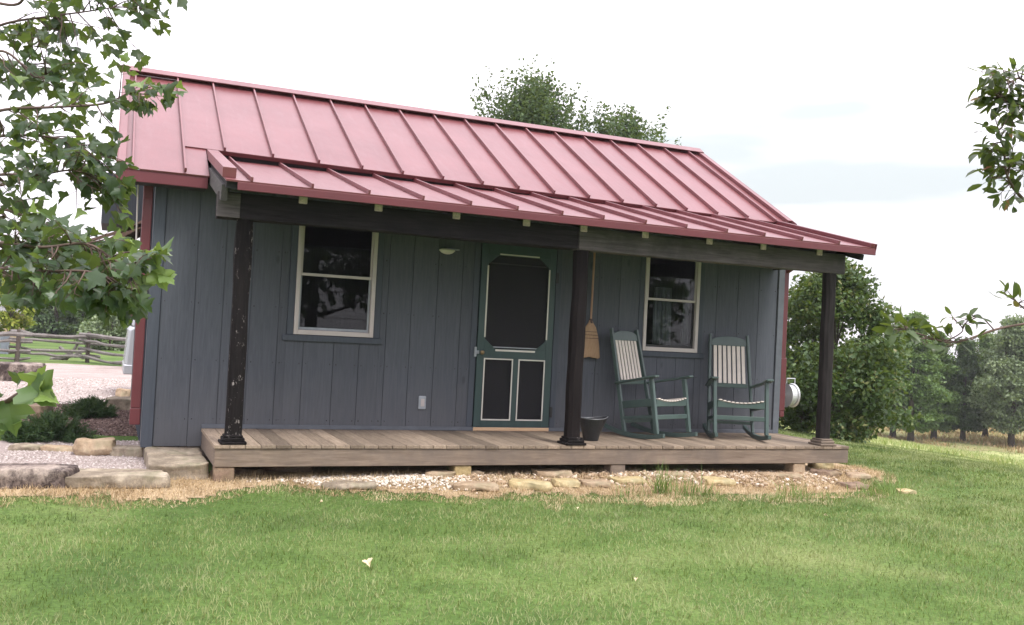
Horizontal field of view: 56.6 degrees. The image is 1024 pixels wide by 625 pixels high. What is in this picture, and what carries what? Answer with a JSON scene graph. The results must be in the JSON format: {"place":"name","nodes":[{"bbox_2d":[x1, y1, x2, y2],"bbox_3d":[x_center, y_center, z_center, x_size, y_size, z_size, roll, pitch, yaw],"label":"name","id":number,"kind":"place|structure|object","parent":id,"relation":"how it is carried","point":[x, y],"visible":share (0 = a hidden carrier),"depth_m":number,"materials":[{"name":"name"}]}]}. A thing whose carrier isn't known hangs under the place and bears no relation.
{"place":"outdoors","nodes":[
{"label":"outdoors","id":0,"kind":"place"},
{"bbox_2d":[0,363,131,403],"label":"gravel driveway","id":1,"kind":"structure","parent":0,"point":[77,371],"depth_m":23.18,"materials":[{"name":"grey gravel"}]},
{"bbox_2d":[115,388,130,395],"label":"boulder","id":2,"kind":"object","parent":1,"relation":"on","point":[123,392],"visible":0.45,"depth_m":16.41,"materials":[{"name":"beige stone"}]},
{"bbox_2d":[122,319,134,374],"bbox_3d":[-4.956,0.741,18.922,5.135,1.870,1.890,3,-1,-23],"label":"parked van","id":3,"kind":"object","parent":1,"relation":"on","point":[127,360],"visible":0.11,"depth_m":17.12,"materials":[{"name":"silver metal"}]},
{"bbox_2d":[0,428,197,479],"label":"gravel path","id":4,"kind":"structure","parent":0,"point":[3,444],"depth_m":9.64,"materials":[{"name":"grey gravel"}]},
{"bbox_2d":[8,443,42,450],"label":"stone","id":5,"kind":"object","parent":4,"relation":"on","point":[28,447],"visible":0.81,"depth_m":10.06,"materials":[{"name":"grey stone"}]},
{"bbox_2d":[38,444,74,451],"bbox_3d":[-4.832,1.459,10.153,0.415,0.087,0.223,3,-1,-1],"label":"stone","id":6,"kind":"object","parent":4,"relation":"on","point":[55,448],"visible":0.69,"depth_m":10.06,"materials":[{"name":"beige stone"}]},
{"bbox_2d":[74,437,114,455],"bbox_3d":[-4.378,1.415,9.983,0.400,0.184,0.318,3,-1,-23],"label":"boulder","id":7,"kind":"object","parent":4,"relation":"on","point":[100,446],"visible":0.91,"depth_m":9.87,"materials":[{"name":"beige stone"}]},
{"bbox_2d":[110,445,143,456],"bbox_3d":[-4.037,1.471,10.057,0.360,0.136,0.282,3,-1,-6],"label":"stone","id":8,"kind":"object","parent":4,"relation":"on","point":[125,450],"visible":0.62,"depth_m":9.94,"materials":[{"name":"grey stone"}]},
{"bbox_2d":[0,331,1023,624],"bbox_3d":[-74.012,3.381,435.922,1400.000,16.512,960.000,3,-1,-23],"label":"ground","id":9,"kind":"structure","parent":0,"point":[354,593],"depth_m":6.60,"materials":[{"name":"green plant"}]},
{"bbox_2d":[0,263,6,301],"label":"background tree","id":10,"kind":"object","parent":9,"relation":"on","point":[1,280],"visible":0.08,"depth_m":62.34,"materials":[{"name":"green plant"}]},
{"bbox_2d":[0,336,9,353],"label":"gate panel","id":11,"kind":"structure","parent":9,"relation":"on","point":[4,345],"depth_m":33.31,"materials":[{"name":"grey metal"}]},
{"bbox_2d":[0,302,24,343],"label":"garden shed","id":12,"kind":"structure","parent":9,"relation":"on","point":[3,309],"depth_m":44.02,"materials":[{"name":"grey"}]},
{"bbox_2d":[0,270,36,348],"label":"yellow tree","id":13,"kind":"object","parent":9,"relation":"on","point":[10,319],"visible":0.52,"depth_m":34.00,"materials":[{"name":"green plant"}]},
{"bbox_2d":[0,421,42,442],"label":"evergreen shrub","id":14,"kind":"object","parent":9,"relation":"on","point":[12,438],"visible":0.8,"depth_m":10.62,"materials":[{"name":"green plant"}]},
{"bbox_2d":[0,360,45,381],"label":"retaining stone","id":15,"kind":"object","parent":9,"relation":"on","point":[11,366],"visible":0.41,"depth_m":19.97,"materials":[{"name":"beige stone"}]},
{"bbox_2d":[25,265,91,337],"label":"background tree","id":16,"kind":"object","parent":9,"relation":"on","point":[48,320],"visible":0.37,"depth_m":55.10,"materials":[{"name":"green plant"}]},
{"bbox_2d":[0,329,125,364],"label":"rail fence","id":17,"kind":"object","parent":9,"relation":"on","point":[19,349],"visible":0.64,"depth_m":29.56,"materials":[{"name":"grey wood"}]},
{"bbox_2d":[4,403,137,435],"bbox_3d":[-6.054,1.395,12.627,2.160,0.095,3.360,3,-1,-23],"label":"mulch bed","id":18,"kind":"object","parent":9,"relation":"on","point":[112,431],"visible":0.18,"depth_m":11.54,"materials":[{"name":"brown wood"}]},
{"bbox_2d":[28,403,51,417],"bbox_3d":[-6.235,1.286,12.281,0.501,0.228,0.565,3,-1,-9],"label":"stone","id":19,"kind":"object","parent":18,"relation":"on","point":[36,408],"visible":0.17,"depth_m":12.09,"materials":[{"name":"beige stone"}]},
{"bbox_2d":[19,407,99,443],"bbox_3d":[-5.275,1.306,10.972,0.922,0.432,0.923,2,-2,40],"label":"evergreen shrub","id":20,"kind":"object","parent":18,"relation":"on","point":[53,424],"visible":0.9,"depth_m":10.84,"materials":[{"name":"green plant"}]},
{"bbox_2d":[107,396,130,409],"bbox_3d":[-5.721,1.345,13.921,0.444,0.229,0.548,3,-1,-22],"label":"stone","id":21,"kind":"object","parent":18,"relation":"on","point":[122,402],"visible":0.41,"depth_m":13.70,"materials":[{"name":"grey stone"}]},
{"bbox_2d":[58,307,110,328],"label":"background tree","id":22,"kind":"object","parent":9,"relation":"on","point":[80,315],"visible":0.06,"depth_m":58.87,"materials":[{"name":"green plant"}]},
{"bbox_2d":[60,394,118,418],"bbox_3d":[-5.530,1.247,12.461,0.761,0.379,0.792,3,-1,-23],"label":"evergreen shrub","id":23,"kind":"object","parent":9,"relation":"on","point":[88,407],"visible":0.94,"depth_m":12.35,"materials":[{"name":"green plant"}]},
{"bbox_2d":[0,0,187,440],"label":"maple tree","id":24,"kind":"object","parent":9,"relation":"on","point":[98,274],"visible":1,"depth_m":3.69,"materials":[{"name":"green plant"}]},
{"bbox_2d":[73,312,130,350],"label":"shrub","id":25,"kind":"object","parent":9,"relation":"on","point":[97,327],"visible":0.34,"depth_m":41.27,"materials":[{"name":"green plant"}]},
{"bbox_2d":[145,447,208,479],"bbox_3d":[-3.288,1.498,9.290,0.546,0.221,1.244,3,-1,-23],"label":"stone step","id":26,"kind":"object","parent":9,"relation":"on","point":[179,462],"visible":0.79,"depth_m":8.90,"materials":[{"name":"grey stone"}]},
{"bbox_2d":[362,558,372,566],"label":"fallen leaf","id":27,"kind":"object","parent":9,"relation":"on","point":[367,561],"visible":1,"depth_m":6.20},
{"bbox_2d":[0,469,885,502],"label":"straw strip","id":28,"kind":"object","parent":9,"relation":"on","point":[308,486],"visible":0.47,"depth_m":8.99,"materials":[{"name":"beige plant"}]},
{"bbox_2d":[0,463,75,488],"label":"edging stone","id":29,"kind":"object","parent":28,"relation":"on","point":[18,475],"visible":0.94,"depth_m":8.02,"materials":[{"name":"grey stone"}]},
{"bbox_2d":[69,467,165,487],"bbox_3d":[-3.495,1.467,8.427,0.820,0.135,0.434,3,-1,-20],"label":"edging stone","id":30,"kind":"object","parent":28,"relation":"on","point":[102,476],"visible":0.88,"depth_m":8.29,"materials":[{"name":"grey stone"}]},
{"bbox_2d":[322,478,378,490],"bbox_3d":[-1.532,1.629,9.013,0.534,0.078,0.276,3,-1,-11],"label":"flagstone","id":31,"kind":"object","parent":28,"relation":"on","point":[357,484],"visible":0.96,"depth_m":8.91,"materials":[{"name":"grey stone"}]},
{"bbox_2d":[246,473,483,494],"bbox_3d":[-1.312,1.647,9.123,2.361,0.115,0.813,3,-1,-23],"label":"crushed stone","id":32,"kind":"object","parent":28,"relation":"on","point":[419,477],"visible":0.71,"depth_m":9.25,"materials":[{"name":"beige gravel"}]},
{"bbox_2d":[446,480,499,491],"bbox_3d":[-0.385,1.701,9.322,0.534,0.082,0.281,3,-1,-12],"label":"flagstone","id":33,"kind":"object","parent":28,"relation":"on","point":[457,485],"visible":0.94,"depth_m":9.23,"materials":[{"name":"beige stone"}]},
{"bbox_2d":[471,468,484,474],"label":"flagstone","id":34,"kind":"object","parent":28,"relation":"on","point":[478,471],"visible":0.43,"depth_m":9.80,"materials":[{"name":"beige stone"}]},
{"bbox_2d":[508,477,551,490],"bbox_3d":[0.172,1.726,9.526,0.448,0.107,0.272,3,-1,4],"label":"flagstone","id":35,"kind":"object","parent":28,"relation":"on","point":[535,484],"visible":0.95,"depth_m":9.42,"materials":[{"name":"yellow stone"}]},
{"bbox_2d":[552,477,579,487],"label":"flagstone","id":36,"kind":"object","parent":28,"relation":"on","point":[568,482],"visible":0.96,"depth_m":9.65,"materials":[{"name":"yellow stone"}]},
{"bbox_2d":[579,478,610,487],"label":"flagstone","id":37,"kind":"object","parent":28,"relation":"on","point":[595,483],"visible":0.9,"depth_m":9.74,"materials":[{"name":"beige stone"}]},
{"bbox_2d":[607,476,645,484],"bbox_3d":[1.224,1.783,10.110,0.380,0.068,0.267,3,-1,-14],"label":"flagstone","id":38,"kind":"object","parent":28,"relation":"on","point":[629,479],"visible":0.89,"depth_m":10.02,"materials":[{"name":"yellow stone"}]},
{"bbox_2d":[702,477,736,485],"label":"flagstone","id":39,"kind":"object","parent":28,"relation":"on","point":[720,481],"visible":0.86,"depth_m":10.35,"materials":[{"name":"yellow stone"}]},
{"bbox_2d":[837,481,867,489],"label":"flagstone","id":40,"kind":"object","parent":28,"relation":"on","point":[852,484],"visible":0.87,"depth_m":10.90,"materials":[{"name":"beige stone"}]},
{"bbox_2d":[845,472,870,479],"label":"flagstone","id":41,"kind":"object","parent":28,"relation":"on","point":[856,474],"visible":0.84,"depth_m":11.38,"materials":[{"name":"beige stone"}]},
{"bbox_2d":[0,463,896,511],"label":"straw litter","id":42,"kind":"object","parent":9,"relation":"on","point":[868,471],"visible":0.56,"depth_m":9.24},
{"bbox_2d":[91,65,877,481],"bbox_3d":[-0.956,-0.521,12.891,9.014,4.740,6.971,3,-1,-23],"label":"cabin","id":43,"kind":"object","parent":9,"relation":"on","point":[365,283],"visible":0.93,"depth_m":10.99,"materials":[{"name":"painted wood siding"},{"name":"red metal"},{"name":"wood"}]},
{"bbox_2d":[282,225,384,344],"bbox_3d":[-1.956,-0.396,10.573,1.107,1.457,0.090,3,-1,-23],"label":"window","id":44,"kind":"structure","parent":43,"relation":"in","point":[371,332],"depth_m":10.52,"materials":[{"name":"white plastic"}]},
{"bbox_2d":[472,243,481,423],"bbox_3d":[0.004,0.279,11.484,0.987,2.192,0.040,3,-1,-23],"label":"door frame","id":45,"kind":"structure","parent":43,"relation":"in","point":[481,243],"depth_m":11.28,"materials":[{"name":"green wood"}]},
{"bbox_2d":[472,243,558,427],"bbox_3d":[0.055,0.279,11.361,1.047,2.185,0.093,3,-1,-23],"label":"screen door","id":46,"kind":"structure","parent":43,"relation":"in","point":[513,351],"depth_m":11.38,"materials":[{"name":"green paint"}]},
{"bbox_2d":[584,253,599,358],"bbox_3d":[0.982,-0.101,11.739,0.301,1.332,0.081,3,-1,-23],"label":"broom","id":47,"kind":"object","parent":43,"relation":"hanging from","point":[591,350],"visible":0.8,"depth_m":11.71,"materials":[{"name":"wicker"}]},
{"bbox_2d":[581,416,607,440],"bbox_3d":[0.918,1.305,10.759,0.355,0.280,0.250,3,-1,-23],"label":"coal bucket","id":48,"kind":"object","parent":43,"relation":"on","point":[591,428],"visible":0.89,"depth_m":10.67,"materials":[{"name":"black metal"}]},
{"bbox_2d":[604,328,697,438],"bbox_3d":[1.676,0.855,11.520,0.771,1.295,0.963,4,-2,-44],"label":"rocking chair","id":49,"kind":"object","parent":43,"relation":"on","point":[653,403],"visible":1,"depth_m":11.54,"materials":[{"name":"green paint"}]},
{"bbox_2d":[634,257,705,358],"bbox_3d":[2.032,-0.152,12.293,1.042,1.457,0.166,3,-1,-23],"label":"window","id":50,"kind":"structure","parent":43,"relation":"in","point":[663,300],"depth_m":12.32,"materials":[{"name":"white plastic"}]},
{"bbox_2d":[702,333,773,440],"bbox_3d":[2.798,0.922,11.919,0.771,1.295,0.963,3,-1,-1],"label":"rocking chair","id":51,"kind":"object","parent":43,"relation":"on","point":[728,342],"visible":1,"depth_m":12.16,"materials":[{"name":"green paint"}]},
{"bbox_2d":[785,378,800,406],"bbox_3d":[3.784,1.118,13.297,0.423,0.412,0.340,3,-1,-23],"label":"hose reel","id":52,"kind":"object","parent":43,"relation":"attached to","point":[792,395],"visible":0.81,"depth_m":13.24,"materials":[{"name":"white metal"}]},
{"bbox_2d":[469,54,607,133],"bbox_3d":[0.350,-2.777,29.040,4.632,10.304,4.682,3,-1,-23],"label":"tree","id":53,"kind":"object","parent":9,"relation":"on","point":[537,104],"visible":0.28,"depth_m":28.51,"materials":[{"name":"green plant"}]},
{"bbox_2d":[234,463,848,475],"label":"soil under deck","id":54,"kind":"structure","parent":9,"relation":"on","point":[488,468],"depth_m":10.70,"materials":[{"name":"gravel"}]},
{"bbox_2d":[234,467,265,475],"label":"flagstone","id":55,"kind":"object","parent":54,"relation":"on","point":[245,470],"visible":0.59,"depth_m":9.20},
{"bbox_2d":[261,466,316,471],"bbox_3d":[-2.269,1.573,9.665,0.556,0.097,0.249,3,-1,-10],"label":"flagstone","id":56,"kind":"object","parent":54,"relation":"on","point":[301,469],"visible":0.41,"depth_m":9.56,"materials":[{"name":"stone"}]},
{"bbox_2d":[808,463,833,468],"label":"flagstone","id":57,"kind":"object","parent":54,"relation":"on","point":[820,465],"visible":0.55,"depth_m":12.10,"materials":[{"name":"yellow stone"}]},
{"bbox_2d":[559,98,681,145],"bbox_3d":[3.419,-1.806,28.972,4.310,9.347,4.034,2,-2,39],"label":"tree","id":58,"kind":"object","parent":9,"relation":"on","point":[617,127],"visible":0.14,"depth_m":28.70,"materials":[{"name":"green plant"}]},
{"bbox_2d":[611,481,652,497],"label":"weed tuft","id":59,"kind":"object","parent":9,"relation":"on","point":[616,492],"visible":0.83,"depth_m":9.46,"materials":[{"name":"plant"}]},
{"bbox_2d":[438,468,864,491],"bbox_3d":[1.911,1.849,10.462,5.760,0.171,0.869,3,-1,-23],"label":"stone rubble","id":60,"kind":"object","parent":9,"relation":"on","point":[741,473],"visible":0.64,"depth_m":10.56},
{"bbox_2d":[423,468,456,477],"bbox_3d":[-0.736,1.646,9.663,0.362,0.098,0.236,3,-1,5],"label":"flagstone","id":61,"kind":"object","parent":60,"relation":"on","point":[436,472],"visible":0.68,"depth_m":9.58,"materials":[{"name":"beige stone"}]},
{"bbox_2d":[532,468,571,476],"bbox_3d":[0.435,1.717,10.138,0.440,0.090,0.244,3,-1,-12],"label":"flagstone","id":62,"kind":"object","parent":60,"relation":"on","point":[555,472],"visible":0.79,"depth_m":10.05,"materials":[{"name":"beige stone"}]},
{"bbox_2d":[656,471,688,476],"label":"flagstone","id":63,"kind":"object","parent":60,"relation":"on","point":[679,472],"visible":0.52,"depth_m":10.51,"materials":[{"name":"beige stone"}]},
{"bbox_2d":[751,470,803,479],"bbox_3d":[3.103,1.907,11.159,0.616,0.064,0.285,3,-1,5],"label":"flagstone","id":64,"kind":"object","parent":60,"relation":"on","point":[794,475],"visible":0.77,"depth_m":11.09,"materials":[{"name":"beige stone"}]},
{"bbox_2d":[810,469,840,477],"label":"flagstone","id":65,"kind":"object","parent":60,"relation":"on","point":[820,472],"visible":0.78,"depth_m":11.33,"materials":[{"name":"beige stone"}]},
{"bbox_2d":[639,458,676,494],"bbox_3d":[1.478,1.647,9.720,0.479,0.450,0.556,2,-2,35],"label":"weed tuft","id":66,"kind":"object","parent":9,"relation":"on","point":[659,485],"visible":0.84,"depth_m":9.74,"materials":[{"name":"green plant"}]},
{"bbox_2d":[644,461,703,496],"bbox_3d":[1.686,1.707,9.727,0.748,0.371,0.460,4,-2,-34],"label":"weed tuft","id":67,"kind":"object","parent":9,"relation":"on","point":[677,488],"visible":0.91,"depth_m":9.74,"materials":[{"name":"green plant"}]},
{"bbox_2d":[685,476,742,496],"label":"weed tuft","id":68,"kind":"object","parent":9,"relation":"on","point":[705,490],"visible":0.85,"depth_m":9.84,"materials":[{"name":"green plant"}]},
{"bbox_2d":[761,488,786,503],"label":"weed tuft","id":69,"kind":"object","parent":9,"relation":"on","point":[776,499],"visible":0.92,"depth_m":9.70,"materials":[{"name":"green plant"}]},
{"bbox_2d":[769,475,822,500],"bbox_3d":[3.021,1.822,10.030,0.694,0.302,0.477,3,-1,-23],"label":"weed tuft","id":70,"kind":"object","parent":9,"relation":"on","point":[797,495],"visible":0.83,"depth_m":9.96,"materials":[{"name":"green plant"}]},
{"bbox_2d":[779,272,853,433],"bbox_3d":[6.096,0.896,19.512,2.456,3.515,2.527,3,-1,-8],"label":"bush","id":71,"kind":"object","parent":9,"relation":"on","point":[789,411],"visible":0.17,"depth_m":18.95,"materials":[{"name":"green plant"}]},
{"bbox_2d":[811,488,847,502],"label":"weed tuft","id":72,"kind":"object","parent":9,"relation":"on","point":[827,497],"visible":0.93,"depth_m":9.97,"materials":[{"name":"green plant"}]},
{"bbox_2d":[778,257,922,443],"bbox_3d":[6.119,0.769,18.312,3.100,3.877,3.222,3,-1,-23],"label":"bush","id":73,"kind":"object","parent":9,"relation":"on","point":[869,391],"visible":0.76,"depth_m":17.76,"materials":[{"name":"green plant"}]},
{"bbox_2d":[841,336,860,381],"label":"tree","id":74,"kind":"object","parent":9,"relation":"on","point":[854,339],"visible":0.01,"depth_m":65.81,"materials":[{"name":"green plant"}]},
{"bbox_2d":[847,476,912,497],"bbox_3d":[4.120,1.909,10.653,0.873,0.304,0.550,3,-1,-23],"label":"weed tuft","id":75,"kind":"object","parent":9,"relation":"on","point":[871,492],"visible":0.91,"depth_m":10.60,"materials":[{"name":"green plant"}]},
{"bbox_2d":[785,346,1003,409],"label":"distant wood","id":76,"kind":"object","parent":9,"relation":"on","point":[944,382],"visible":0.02,"depth_m":78.35,"materials":[{"name":"green plant"}]},
{"bbox_2d":[876,474,916,491],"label":"weed tuft","id":77,"kind":"object","parent":9,"relation":"on","point":[887,484],"visible":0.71,"depth_m":11.06,"materials":[{"name":"green plant"}]},
{"bbox_2d":[897,488,916,493],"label":"flagstone","id":78,"kind":"object","parent":9,"relation":"on","point":[906,491],"visible":0.74,"depth_m":10.86,"materials":[{"name":"yellow stone"}]},
{"bbox_2d":[885,310,953,442],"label":"tree","id":79,"kind":"object","parent":9,"relation":"on","point":[922,393],"visible":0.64,"depth_m":56.21,"materials":[{"name":"green plant"}]},
{"bbox_2d":[921,331,965,439],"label":"tree","id":80,"kind":"object","parent":9,"relation":"on","point":[951,413],"visible":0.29,"depth_m":59.20,"materials":[{"name":"green plant"}]},
{"bbox_2d":[871,57,1023,354],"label":"oval leaf tree","id":81,"kind":"object","parent":9,"relation":"on","point":[1000,97],"visible":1,"depth_m":3.48,"materials":[{"name":"green plant"}]},
{"bbox_2d":[962,332,1001,436],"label":"tree","id":82,"kind":"object","parent":9,"relation":"on","point":[984,343],"visible":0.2,"depth_m":63.65,"materials":[{"name":"green plant"}]},
{"bbox_2d":[961,312,1023,446],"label":"tree","id":83,"kind":"object","parent":9,"relation":"on","point":[1005,362],"visible":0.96,"depth_m":57.34,"materials":[{"name":"green plant"}]},
{"bbox_2d":[0,0,1023,357],"label":"sky","id":84,"kind":"structure","parent":0,"point":[850,118],"materials":[{"name":"white"}]},
{"bbox_2d":[779,421,1023,468],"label":"mown field","id":85,"kind":"structure","parent":0,"point":[1013,455],"depth_m":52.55,"materials":[{"name":"plant"}]},
{"bbox_2d":[780,410,1023,452],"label":"rough field","id":86,"kind":"structure","parent":0,"point":[985,447],"depth_m":58.18,"materials":[{"name":"plant"}]},
{"bbox_2d":[850,333,897,435],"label":"tree","id":87,"kind":"object","parent":86,"relation":"on","point":[865,335],"visible":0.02,"depth_m":57.27,"materials":[{"name":"green plant"}]},
{"bbox_2d":[882,324,922,437],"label":"tree","id":88,"kind":"object","parent":86,"relation":"on","point":[892,434],"visible":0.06,"depth_m":59.62,"materials":[{"name":"green plant"}]},
{"bbox_2d":[938,337,990,440],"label":"tree","id":89,"kind":"object","parent":86,"relation":"on","point":[967,362],"visible":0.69,"depth_m":59.45,"materials":[{"name":"green plant"}]}
]}

